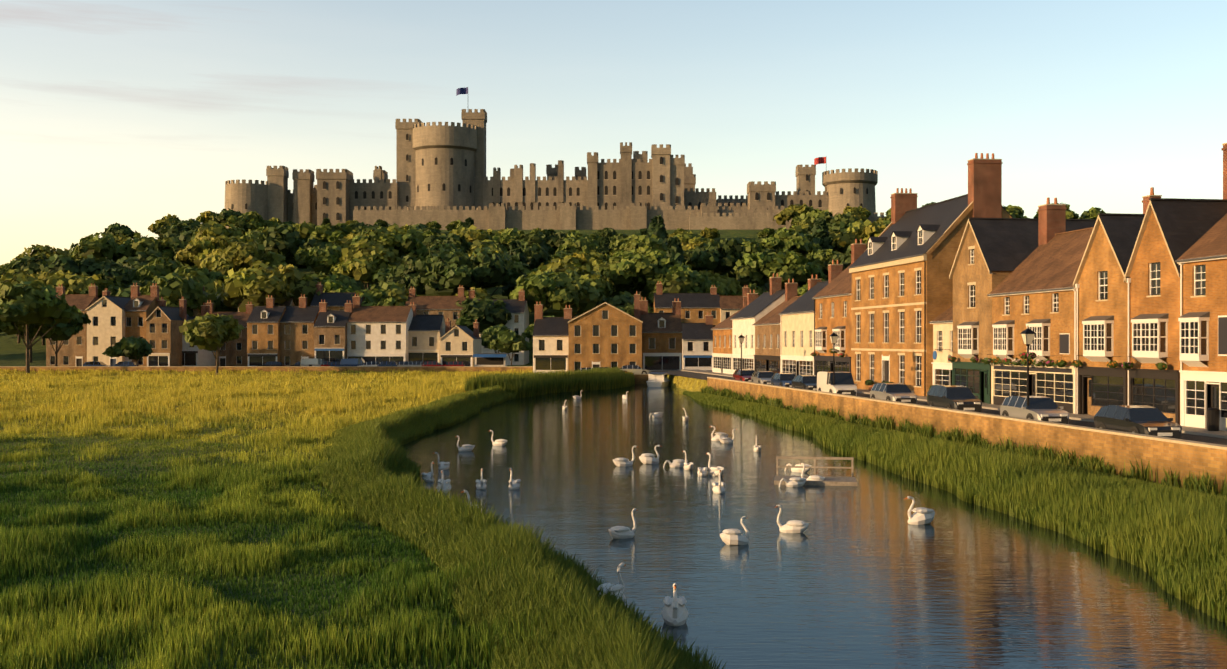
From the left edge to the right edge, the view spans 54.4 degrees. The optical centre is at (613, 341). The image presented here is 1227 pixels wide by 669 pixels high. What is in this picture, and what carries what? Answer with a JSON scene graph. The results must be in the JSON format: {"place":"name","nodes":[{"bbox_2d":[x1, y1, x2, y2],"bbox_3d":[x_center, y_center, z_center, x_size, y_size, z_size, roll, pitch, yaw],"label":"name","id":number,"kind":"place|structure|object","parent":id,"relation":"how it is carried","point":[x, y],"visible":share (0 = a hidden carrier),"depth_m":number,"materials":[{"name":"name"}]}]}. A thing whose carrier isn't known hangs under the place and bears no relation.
{"place":"outdoors","nodes":[
{"label":"outdoors","id":0,"kind":"place"},
{"bbox_2d":[85,288,140,364],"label":"town house","id":1,"kind":"structure","parent":0,"point":[106,316],"depth_m":200.58,"materials":[{"name":"beige"}]},
{"bbox_2d":[125,283,159,365],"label":"town house","id":2,"kind":"structure","parent":0,"point":[139,309],"depth_m":201.60,"materials":[{"name":"brick"}]},
{"bbox_2d":[205,300,253,365],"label":"town house","id":3,"kind":"structure","parent":0,"point":[234,353],"depth_m":212.15,"materials":[{"name":"brown brick"}]},
{"bbox_2d":[246,295,286,365],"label":"town house","id":4,"kind":"structure","parent":0,"point":[263,334],"depth_m":200.21,"materials":[{"name":"brick"}]},
{"bbox_2d":[280,294,318,365],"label":"town house","id":5,"kind":"structure","parent":0,"point":[297,323],"depth_m":201.16,"materials":[{"name":"brown brick"}]},
{"bbox_2d":[347,294,412,362],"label":"town house","id":6,"kind":"structure","parent":0,"point":[378,333],"depth_m":200.19,"materials":[{"name":"grey"}]},
{"bbox_2d":[408,302,444,362],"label":"town house","id":7,"kind":"structure","parent":0,"point":[426,333],"depth_m":201.79,"materials":[{"name":"grey"}]},
{"bbox_2d":[0,229,1153,668],"bbox_3d":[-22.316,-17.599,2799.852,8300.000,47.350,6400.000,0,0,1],"label":"ground","id":8,"kind":"structure","parent":0,"point":[12,351],"depth_m":48.51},
{"bbox_2d":[46,283,98,365],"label":"town house","id":9,"kind":"structure","parent":8,"relation":"on","point":[72,351],"depth_m":203.53,"materials":[{"name":"brown brick"}]},
{"bbox_2d":[145,297,188,365],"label":"town house","id":10,"kind":"structure","parent":8,"relation":"on","point":[164,322],"depth_m":199.40,"materials":[{"name":"brown"}]},
{"bbox_2d":[0,418,352,479],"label":"meadow grass","id":11,"kind":"structure","parent":8,"relation":"on","point":[285,463],"depth_m":56.25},
{"bbox_2d":[187,286,206,315],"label":"town house","id":12,"kind":"structure","parent":8,"relation":"on","point":[196,312],"depth_m":236.34,"materials":[{"name":"brown brick"}]},
{"bbox_2d":[182,303,215,365],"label":"town house","id":13,"kind":"structure","parent":8,"relation":"on","point":[193,356],"depth_m":204.34,"materials":[{"name":"grey"}]},
{"bbox_2d":[0,465,443,547],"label":"meadow grass","id":14,"kind":"structure","parent":8,"relation":"on","point":[243,489],"depth_m":35.51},
{"bbox_2d":[0,384,478,429],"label":"meadow grass","id":15,"kind":"structure","parent":8,"relation":"on","point":[345,404],"depth_m":89.47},
{"bbox_2d":[238,298,293,311],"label":"town house","id":16,"kind":"structure","parent":8,"relation":"on","point":[288,302],"depth_m":237.35,"materials":[{"name":"brown brick"}]},
{"bbox_2d":[0,366,532,372],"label":"meadow wall","id":17,"kind":"structure","parent":8,"relation":"on","point":[325,368],"depth_m":180.99,"materials":[{"name":"stone"}]},
{"bbox_2d":[0,521,619,668],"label":"meadow grass","id":18,"kind":"structure","parent":8,"relation":"on","point":[144,599],"depth_m":22.27,"materials":[{"name":"plant"}]},
{"bbox_2d":[0,367,628,392],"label":"meadow grass","id":19,"kind":"structure","parent":8,"relation":"on","point":[186,379],"depth_m":150.49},
{"bbox_2d":[313,300,352,361],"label":"town house","id":20,"kind":"structure","parent":8,"relation":"on","point":[330,335],"depth_m":199.12,"materials":[{"name":"brown brick"}]},
{"bbox_2d":[310,282,364,309],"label":"town house","id":21,"kind":"structure","parent":8,"relation":"on","point":[336,300],"depth_m":238.06,"materials":[{"name":"brick"}]},
{"bbox_2d":[0,280,684,373],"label":"town trees","id":22,"kind":"object","parent":8,"relation":"on","point":[496,337],"depth_m":176.13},
{"bbox_2d":[405,285,466,328],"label":"town house","id":23,"kind":"structure","parent":8,"relation":"on","point":[447,307],"depth_m":237.16,"materials":[{"name":"brown brick"}]},
{"bbox_2d":[439,318,480,365],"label":"town house","id":24,"kind":"structure","parent":8,"relation":"on","point":[461,343],"depth_m":197.85,"materials":[{"name":"grey"}]},
{"bbox_2d":[468,288,528,364],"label":"town house","id":25,"kind":"structure","parent":8,"relation":"on","point":[518,323],"depth_m":236.16,"materials":[{"name":"grey"}]},
{"bbox_2d":[309,375,727,668],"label":"bank grass","id":26,"kind":"structure","parent":8,"relation":"on","point":[364,456],"depth_m":25.77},
{"bbox_2d":[463,366,634,398],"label":"reeds","id":27,"kind":"object","parent":8,"relation":"on","point":[520,385],"visible":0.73,"depth_m":131.47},
{"bbox_2d":[0,201,1104,362],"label":"hill trees","id":28,"kind":"object","parent":8,"relation":"on","point":[599,254],"depth_m":298.85,"materials":[{"name":"plant"}]},
{"bbox_2d":[533,301,572,372],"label":"town house","id":29,"kind":"structure","parent":8,"relation":"on","point":[550,343],"depth_m":175.75,"materials":[{"name":"grey"}]},
{"bbox_2d":[225,87,884,229],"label":"castle","id":30,"kind":"structure","parent":8,"relation":"on","point":[442,179],"depth_m":460.30,"materials":[{"name":"beige"}]},
{"bbox_2d":[568,291,642,371],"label":"town house","id":31,"kind":"structure","parent":8,"relation":"on","point":[604,334],"depth_m":169.48,"materials":[{"name":"brick"}]},
{"bbox_2d":[620,365,649,373],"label":"car","id":32,"kind":"object","parent":8,"relation":"on","point":[636,369],"visible":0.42,"depth_m":166.61,"materials":[{"name":"silver metal"}]},
{"bbox_2d":[634,374,647,383],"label":"quay wall","id":33,"kind":"structure","parent":8,"relation":"on","point":[641,378],"depth_m":157.26,"materials":[{"name":"stone"}]},
{"bbox_2d":[682,312,712,369],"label":"town house","id":34,"kind":"structure","parent":8,"relation":"on","point":[697,345],"depth_m":195.32,"materials":[{"name":"grey"}]},
{"bbox_2d":[719,285,758,322],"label":"town house","id":35,"kind":"structure","parent":8,"relation":"on","point":[730,306],"depth_m":235.94,"materials":[{"name":"brown brick"}]},
{"bbox_2d":[683,391,1226,622],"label":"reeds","id":36,"kind":"object","parent":8,"relation":"on","point":[1171,540],"visible":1,"depth_m":38.00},
{"bbox_2d":[701,386,1226,496],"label":"wall weeds","id":37,"kind":"object","parent":8,"relation":"on","point":[1203,484],"depth_m":58.78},
{"bbox_2d":[707,377,1226,494],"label":"river wall","id":38,"kind":"structure","parent":8,"relation":"on","point":[1118,449],"depth_m":56.25,"materials":[{"name":"stone"}]},
{"bbox_2d":[0,0,1226,264],"label":"sky","id":39,"kind":"structure","parent":0,"point":[134,114],"materials":[{"name":"blue"}]},
{"bbox_2d":[640,297,682,372],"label":"town house","id":40,"kind":"structure","parent":0,"point":[661,341],"depth_m":173.37,"materials":[{"name":"brown brick"}]},
{"bbox_2d":[653,281,719,326],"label":"town house","id":41,"kind":"structure","parent":0,"point":[696,307],"depth_m":235.91,"materials":[{"name":"brick"}]},
{"bbox_2d":[710,290,757,373],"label":"house","id":42,"kind":"structure","parent":0,"point":[722,349],"depth_m":154.40,"materials":[{"name":"orange brick"}]},
{"bbox_2d":[743,293,746,307],"bbox_3d":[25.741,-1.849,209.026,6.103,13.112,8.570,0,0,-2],"label":"chimney","id":43,"kind":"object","parent":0,"point":[744,301],"depth_m":208.58,"materials":[{"name":"brown brick"}]},
{"bbox_2d":[730,273,784,373],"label":"house","id":44,"kind":"structure","parent":0,"point":[753,312],"depth_m":142.73,"materials":[{"name":"grey"}]},
{"bbox_2d":[752,274,821,373],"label":"house","id":45,"kind":"structure","parent":0,"point":[767,344],"depth_m":133.75,"materials":[{"name":"brown brick"}]},
{"bbox_2d":[778,260,842,375],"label":"house","id":46,"kind":"structure","parent":0,"point":[796,335],"depth_m":121.70,"materials":[{"name":"grey"}]},
{"bbox_2d":[401,384,1226,668],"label":"river water","id":47,"kind":"structure","parent":0,"point":[863,574],"depth_m":31.81,"materials":[{"name":"liquid"}]},
{"bbox_2d":[421,461,433,481],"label":"swan","id":48,"kind":"object","parent":47,"relation":"on","point":[429,478],"visible":0.92,"depth_m":47.78,"materials":[{"name":"white"}]},
{"bbox_2d":[433,452,449,469],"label":"swan","id":49,"kind":"object","parent":47,"relation":"on","point":[443,465],"visible":1,"depth_m":52.31,"materials":[{"name":"white"}]},
{"bbox_2d":[436,470,450,492],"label":"swan","id":50,"kind":"object","parent":47,"relation":"on","point":[443,484],"visible":0.85,"depth_m":44.32,"materials":[{"name":"white"}]},
{"bbox_2d":[455,435,474,451],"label":"swan","id":51,"kind":"object","parent":47,"relation":"on","point":[467,447],"visible":0.92,"depth_m":61.04,"materials":[{"name":"white"}]},
{"bbox_2d":[475,469,486,488],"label":"swan","id":52,"kind":"object","parent":47,"relation":"on","point":[481,483],"visible":0.98,"depth_m":45.42,"materials":[{"name":"white"}]},
{"bbox_2d":[489,430,506,445],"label":"swan","id":53,"kind":"object","parent":47,"relation":"on","point":[500,442],"visible":0.94,"depth_m":64.33,"materials":[{"name":"white"}]},
{"bbox_2d":[508,468,520,489],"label":"swan","id":54,"kind":"object","parent":47,"relation":"on","point":[514,484],"visible":0.94,"depth_m":45.42,"materials":[{"name":"white"}]},
{"bbox_2d":[597,563,625,605],"bbox_3d":[-0.004,5.243,25.498,0.541,0.916,1.048,0,0,31],"label":"swan","id":55,"kind":"object","parent":47,"relation":"on","point":[616,588],"visible":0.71,"depth_m":25.37,"materials":[{"name":"white"}]},
{"bbox_2d":[608,508,636,538],"bbox_3d":[0.313,5.259,34.230,1.031,0.874,0.425,0,0,-29],"label":"swan","id":56,"kind":"object","parent":47,"relation":"on","point":[619,532],"visible":0.96,"depth_m":34.05,"materials":[{"name":"white"}]},
{"bbox_2d":[613,445,636,466],"bbox_3d":[0.546,5.207,53.891,1.225,0.996,0.485,0,0,-19],"label":"swan","id":57,"kind":"object","parent":47,"relation":"on","point":[622,462],"visible":0.98,"depth_m":53.68,"materials":[{"name":"white"}]},
{"bbox_2d":[639,445,661,463],"bbox_3d":[1.704,5.230,54.871,1.082,0.947,0.559,0,0,-14],"label":"swan","id":58,"kind":"object","parent":47,"relation":"on","point":[647,458],"visible":0.94,"depth_m":54.67,"materials":[{"name":"white"}]},
{"bbox_2d":[649,412,662,417],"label":"swan","id":59,"kind":"object","parent":47,"relation":"on","point":[657,414],"visible":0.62,"depth_m":88.24,"materials":[{"name":"white"}]},
{"bbox_2d":[646,372,669,386],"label":"weir","id":60,"kind":"object","parent":47,"relation":"on","point":[657,379],"visible":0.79,"depth_m":148.35,"materials":[{"name":"white"}]},
{"bbox_2d":[661,583,688,625],"bbox_3d":[1.233,5.235,23.929,0.552,0.935,1.069,0,0,3],"label":"swan","id":61,"kind":"object","parent":47,"relation":"on","point":[674,612],"visible":0.98,"depth_m":23.71,"materials":[{"name":"white"}]},
{"bbox_2d":[663,459,687,467],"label":"swan","id":62,"kind":"object","parent":47,"relation":"on","point":[676,463],"visible":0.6,"depth_m":53.26,"materials":[{"name":"white"}]},
{"bbox_2d":[682,450,693,469],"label":"swan","id":63,"kind":"object","parent":47,"relation":"on","point":[688,466],"visible":0.98,"depth_m":52.16,"materials":[{"name":"white"}]},
{"bbox_2d":[697,467,707,476],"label":"swan","id":64,"kind":"object","parent":47,"relation":"on","point":[702,471],"visible":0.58,"depth_m":49.95,"materials":[{"name":"white"}]},
{"bbox_2d":[707,452,723,475],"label":"swan","id":65,"kind":"object","parent":47,"relation":"on","point":[713,471],"visible":0.88,"depth_m":49.95,"materials":[{"name":"white"}]},
{"bbox_2d":[712,469,724,493],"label":"swan","id":66,"kind":"object","parent":47,"relation":"on","point":[718,488],"visible":1,"depth_m":44.12,"materials":[{"name":"white"}]},
{"bbox_2d":[710,426,727,440],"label":"swan","id":67,"kind":"object","parent":47,"relation":"on","point":[717,436],"visible":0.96,"depth_m":67.33,"materials":[{"name":"white"}]},
{"bbox_2d":[719,429,736,443],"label":"swan","id":68,"kind":"object","parent":47,"relation":"on","point":[725,440],"visible":1,"depth_m":65.74,"materials":[{"name":"white"}]},
{"bbox_2d":[720,516,748,544],"bbox_3d":[3.370,5.283,33.105,0.851,0.820,0.485,0,0,-9],"label":"swan","id":69,"kind":"object","parent":47,"relation":"on","point":[732,536],"visible":0.96,"depth_m":32.95,"materials":[{"name":"white"}]},
{"bbox_2d":[753,435,760,451],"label":"swan","id":70,"kind":"object","parent":47,"relation":"on","point":[757,448],"visible":0.98,"depth_m":60.77,"materials":[{"name":"white"}]},
{"bbox_2d":[775,505,808,532],"bbox_3d":[5.251,5.245,35.180,1.020,0.906,0.453,0,0,2],"label":"swan","id":71,"kind":"object","parent":47,"relation":"on","point":[794,526],"visible":0.94,"depth_m":35.04,"materials":[{"name":"white"}]},
{"bbox_2d":[779,477,805,486],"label":"swan","id":72,"kind":"object","parent":47,"relation":"on","point":[796,482],"visible":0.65,"depth_m":46.15,"materials":[{"name":"white"}]},
{"bbox_2d":[784,463,810,472],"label":"swan","id":73,"kind":"object","parent":47,"relation":"on","point":[806,470],"visible":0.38,"depth_m":51.23,"materials":[{"name":"white"}]},
{"bbox_2d":[801,463,824,480],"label":"swan","id":74,"kind":"object","parent":47,"relation":"on","point":[816,478],"visible":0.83,"depth_m":46.96,"materials":[{"name":"white"}]},
{"bbox_2d":[774,456,856,485],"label":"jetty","id":75,"kind":"object","parent":47,"relation":"on","point":[838,481],"visible":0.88,"depth_m":47.94,"materials":[{"name":"grey wood"}]},
{"bbox_2d":[905,496,934,524],"bbox_3d":[9.455,5.229,36.840,1.085,0.949,0.560,0,0,-19],"label":"swan","id":76,"kind":"object","parent":47,"relation":"on","point":[921,516],"visible":0.98,"depth_m":36.67,"materials":[{"name":"white"}]},
{"bbox_2d":[848,153,1012,395],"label":"house","id":77,"kind":"structure","parent":0,"point":[900,268],"depth_m":93.29,"materials":[{"name":"brick"}]},
{"bbox_2d":[810,348,1167,388],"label":"flower baskets","id":78,"kind":"object","parent":77,"relation":"attached to","point":[1051,362],"depth_m":70.58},
{"bbox_2d":[650,370,1226,444],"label":"road","id":79,"kind":"structure","parent":0,"point":[1184,436],"depth_m":70.65,"materials":[{"name":"asphalt"}]},
{"bbox_2d":[738,333,744,375],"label":"lamp post","id":80,"kind":"object","parent":79,"relation":"on","point":[741,337],"visible":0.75,"depth_m":116.08,"materials":[{"name":"black metal"}]},
{"bbox_2d":[733,369,754,381],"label":"red hatchback car","id":81,"kind":"object","parent":79,"relation":"on","point":[747,374],"visible":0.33,"depth_m":116.51,"materials":[{"name":"red"}]},
{"bbox_2d":[751,371,773,384],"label":"car","id":82,"kind":"object","parent":79,"relation":"on","point":[763,377],"visible":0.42,"depth_m":109.54,"materials":[{"name":"silver metal"}]},
{"bbox_2d":[771,373,795,386],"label":"blue hatchback car","id":83,"kind":"object","parent":79,"relation":"on","point":[782,379],"visible":0.52,"depth_m":102.66,"materials":[{"name":"blue"}]},
{"bbox_2d":[792,375,816,390],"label":"car","id":84,"kind":"object","parent":79,"relation":"on","point":[808,382],"visible":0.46,"depth_m":96.21,"materials":[{"name":"grey"}]},
{"bbox_2d":[830,332,837,384],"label":"lamp post","id":85,"kind":"object","parent":79,"relation":"on","point":[833,337],"visible":0.81,"depth_m":88.37,"materials":[{"name":"black metal"}]},
{"bbox_2d":[817,371,856,395],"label":"white van","id":86,"kind":"object","parent":79,"relation":"on","point":[845,384],"visible":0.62,"depth_m":88.75,"materials":[{"name":"white"}]},
{"bbox_2d":[870,383,916,403],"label":"car","id":87,"kind":"object","parent":79,"relation":"on","point":[899,392],"visible":0.73,"depth_m":77.78,"materials":[{"name":"silver metal"}]},
{"bbox_2d":[927,385,981,412],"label":"car","id":88,"kind":"object","parent":79,"relation":"on","point":[960,397],"visible":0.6,"depth_m":68.38,"materials":[{"name":"grey"}]},
{"bbox_2d":[1021,327,1035,409],"bbox_3d":[20.468,1.716,58.907,0.560,5.020,0.640,0,0,-8],"label":"lamp post","id":89,"kind":"object","parent":79,"relation":"on","point":[1027,334],"visible":0.6,"depth_m":58.85,"materials":[{"name":"black metal"}]},
{"bbox_2d":[1000,396,1068,423],"bbox_3d":[21.083,3.512,59.780,2.100,1.530,4.222,0,0,-7],"label":"silver hatchback car","id":90,"kind":"object","parent":79,"relation":"on","point":[1043,408],"visible":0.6,"depth_m":58.99,"materials":[{"name":"grey"}]},
{"bbox_2d":[1094,405,1181,438],"bbox_3d":[22.331,3.512,50.867,2.100,1.530,4.222,0,0,-6],"label":"car","id":91,"kind":"object","parent":79,"relation":"on","point":[1146,420],"visible":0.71,"depth_m":50.12,"materials":[{"name":"grey"}]},
{"bbox_2d":[929,305,952,384],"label":"house","id":92,"kind":"structure","parent":0,"point":[942,323],"depth_m":86.98,"materials":[{"name":"grey"}]},
{"bbox_2d":[679,370,1226,438],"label":"pavement","id":93,"kind":"structure","parent":0,"point":[1185,429],"depth_m":64.82,"materials":[{"name":"grey"}]},
{"bbox_2d":[812,239,866,375],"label":"house","id":94,"kind":"structure","parent":93,"relation":"on","point":[832,299],"depth_m":111.06,"materials":[{"name":"orange brick"}]},
{"bbox_2d":[869,353,1170,390],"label":"flower baskets","id":95,"kind":"object","parent":93,"relation":"on","point":[870,386],"visible":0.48,"depth_m":68.10,"materials":[{"name":"black metal"}]},
{"bbox_2d":[933,315,1226,430],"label":"hanging signs","id":96,"kind":"object","parent":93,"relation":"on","point":[1213,417],"visible":1,"depth_m":54.70,"materials":[{"name":"black"}]},
{"bbox_2d":[949,217,1095,403],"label":"house","id":97,"kind":"structure","parent":0,"point":[992,254],"depth_m":80.42,"materials":[{"name":"orange"}]},
{"bbox_2d":[987,187,1161,413],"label":"house","id":98,"kind":"structure","parent":0,"point":[1035,290],"depth_m":73.34,"materials":[{"name":"brick"}]},
{"bbox_2d":[1073,213,1144,415],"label":"house","id":99,"kind":"structure","parent":0,"point":[1100,284],"depth_m":64.65,"materials":[{"name":"brick"}]},
{"bbox_2d":[1124,143,1226,424],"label":"house","id":100,"kind":"structure","parent":0,"point":[1172,230],"depth_m":59.90,"materials":[{"name":"orange brick"}]},
{"bbox_2d":[1175,214,1226,430],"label":"house","id":101,"kind":"structure","parent":0,"point":[1202,261],"depth_m":56.22,"materials":[{"name":"orange brick"}]},
{"label":"town road","id":102,"kind":"structure","parent":0,"visible":0},
{"bbox_2d":[83,361,110,365],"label":"car","id":103,"kind":"object","parent":102,"relation":"on","point":[94,363],"visible":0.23,"depth_m":194.05,"materials":[{"name":"grey"}]},
{"bbox_2d":[111,361,135,365],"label":"car","id":104,"kind":"object","parent":102,"relation":"on","point":[126,363],"visible":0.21,"depth_m":194.00,"materials":[{"name":"blue"}]},
{"bbox_2d":[259,361,284,365],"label":"car","id":105,"kind":"object","parent":102,"relation":"on","point":[274,363],"visible":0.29,"depth_m":193.77,"materials":[{"name":"grey"}]},
{"bbox_2d":[301,358,324,365],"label":"silver van","id":106,"kind":"object","parent":102,"relation":"on","point":[313,362],"visible":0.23,"depth_m":193.58,"materials":[{"name":"grey"}]},
{"bbox_2d":[341,358,365,365],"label":"blue van","id":107,"kind":"object","parent":102,"relation":"on","point":[353,362],"visible":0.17,"depth_m":193.52,"materials":[{"name":"blue"}]},
{"bbox_2d":[359,361,380,365],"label":"white hatchback car","id":108,"kind":"object","parent":102,"relation":"on","point":[373,363],"visible":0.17,"depth_m":193.59,"materials":[{"name":"white"}]},
{"bbox_2d":[377,361,397,365],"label":"car","id":109,"kind":"object","parent":102,"relation":"on","point":[389,363],"visible":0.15,"depth_m":193.54,"materials":[{"name":"blue"}]},
{"bbox_2d":[396,361,414,365],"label":"car","id":110,"kind":"object","parent":102,"relation":"on","point":[406,363],"visible":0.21,"depth_m":193.50,"materials":[{"name":"silver metal"}]},
{"bbox_2d":[422,361,440,365],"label":"car","id":111,"kind":"object","parent":102,"relation":"on","point":[431,363],"visible":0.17,"depth_m":193.49,"materials":[{"name":"red"}]},
{"bbox_2d":[441,361,464,365],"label":"car","id":112,"kind":"object","parent":102,"relation":"on","point":[455,363],"visible":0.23,"depth_m":193.47,"materials":[{"name":"red"}]},
{"bbox_2d":[473,353,507,365],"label":"kiosk","id":113,"kind":"object","parent":102,"relation":"on","point":[490,359],"visible":0.81,"depth_m":195.66,"materials":[{"name":"white"}]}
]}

